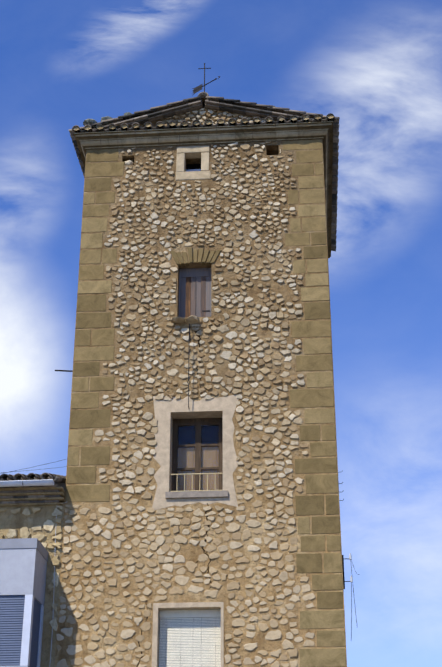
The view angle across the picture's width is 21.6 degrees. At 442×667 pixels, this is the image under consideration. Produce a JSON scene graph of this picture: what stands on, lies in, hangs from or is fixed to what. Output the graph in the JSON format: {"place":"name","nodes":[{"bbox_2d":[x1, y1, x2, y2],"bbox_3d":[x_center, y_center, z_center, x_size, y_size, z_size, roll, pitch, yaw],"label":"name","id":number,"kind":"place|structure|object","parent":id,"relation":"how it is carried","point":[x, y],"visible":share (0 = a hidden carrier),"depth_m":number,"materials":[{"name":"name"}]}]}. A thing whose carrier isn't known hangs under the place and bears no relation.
{"place":"outdoors","nodes":[
{"label":"outdoors","id":0,"kind":"place"},
{"bbox_2d":[0,483,65,666],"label":"house walls","id":1,"kind":"structure","parent":0,"point":[48,499],"depth_m":21.06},
{"bbox_2d":[0,538,47,666],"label":"bay window","id":2,"kind":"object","parent":1,"relation":"attached to","point":[23,565],"visible":1,"depth_m":19.66,"materials":[{"name":"metal"}]},
{"bbox_2d":[0,479,53,486],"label":"gutter","id":3,"kind":"object","parent":1,"relation":"attached to","point":[47,482],"visible":1,"depth_m":20.89,"materials":[{"name":"silver metal"}]},
{"bbox_2d":[0,506,63,630],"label":"wall stones","id":4,"kind":"object","parent":1,"relation":"attached to","point":[48,525],"visible":0.88,"depth_m":20.93,"materials":[{"name":"beige stone"}]},
{"bbox_2d":[0,472,65,483],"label":"roof tiles","id":5,"kind":"object","parent":1,"relation":"on","point":[42,476],"visible":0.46,"depth_m":21.16,"materials":[{"name":"ceramic"}]},
{"bbox_2d":[54,139,346,666],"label":"tower walls","id":6,"kind":"structure","parent":0,"point":[188,551],"depth_m":21.86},
{"bbox_2d":[125,160,133,165],"bbox_3d":[-1.949,-3.563,24.469,0.210,0.169,0.234,-2,-26,4],"label":"stone","id":7,"kind":"object","parent":6,"relation":"on","point":[128,162],"visible":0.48,"depth_m":24.38,"materials":[{"name":"stone"}]},
{"bbox_2d":[83,98,274,127],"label":"roof boulders","id":8,"kind":"object","parent":6,"relation":"on","point":[89,121],"visible":0.21,"depth_m":24.73,"materials":[{"name":"stone"}]},
{"bbox_2d":[0,370,359,666],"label":"cables","id":9,"kind":"object","parent":6,"relation":"attached to","point":[351,577],"visible":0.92,"depth_m":20.35,"materials":[{"name":"grey metal"}]},
{"bbox_2d":[137,187,227,666],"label":"wall cracks","id":10,"kind":"object","parent":6,"relation":"attached to","point":[207,503],"depth_m":20.71,"materials":[{"name":"brown"}]},
{"bbox_2d":[56,141,314,666],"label":"wall stones","id":11,"kind":"object","parent":6,"relation":"attached to","point":[191,566],"visible":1,"depth_m":21.60,"materials":[{"name":"beige stone"}]},
{"bbox_2d":[152,602,223,666],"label":"window","id":12,"kind":"structure","parent":6,"relation":"attached to","point":[189,634],"depth_m":20.14,"materials":[{"name":"white plastic"}]},
{"bbox_2d":[176,146,210,180],"bbox_3d":[-0.572,-3.523,24.324,0.736,0.844,0.234,-2,-26,4],"label":"window","id":13,"kind":"structure","parent":6,"relation":"attached to","point":[193,152],"depth_m":24.25,"materials":[{"name":"stone"}]},
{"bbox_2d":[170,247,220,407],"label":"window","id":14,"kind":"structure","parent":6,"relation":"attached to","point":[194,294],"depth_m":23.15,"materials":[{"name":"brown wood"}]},
{"bbox_2d":[152,394,239,509],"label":"window","id":15,"kind":"structure","parent":6,"relation":"attached to","point":[195,451],"depth_m":21.67,"materials":[{"name":"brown wood"}]},
{"bbox_2d":[79,100,321,146],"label":"tower roof deck","id":16,"kind":"structure","parent":6,"relation":"on","point":[154,118],"depth_m":24.68,"materials":[{"name":"stone"}]},
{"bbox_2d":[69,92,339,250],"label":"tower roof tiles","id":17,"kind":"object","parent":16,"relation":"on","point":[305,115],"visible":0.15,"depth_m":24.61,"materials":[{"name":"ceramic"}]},
{"bbox_2d":[74,121,332,257],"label":"tower cornice","id":18,"kind":"structure","parent":6,"relation":"attached to","point":[323,130],"depth_m":24.40,"materials":[{"name":"beige stone"}]},
{"bbox_2d":[192,63,219,107],"bbox_3d":[-0.323,-5.418,25.222,0.821,1.230,0.145,-15,-30,29],"label":"weather vane","id":19,"kind":"object","parent":6,"relation":"on","point":[197,89],"visible":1,"depth_m":25.34,"materials":[{"name":"grey metal"}]},
{"bbox_2d":[65,139,346,666],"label":"corner quoins","id":20,"kind":"object","parent":6,"relation":"attached to","point":[314,505],"visible":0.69,"depth_m":22.02,"materials":[{"name":"beige stone"}]},
{"bbox_2d":[148,108,273,129],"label":"gable stones","id":21,"kind":"object","parent":6,"relation":"on","point":[203,112],"visible":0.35,"depth_m":24.68,"materials":[{"name":"stone"}]},
{"bbox_2d":[0,0,441,666],"label":"sky","id":22,"kind":"structure","parent":0,"point":[375,66],"materials":[{"name":"blue"}]}
]}

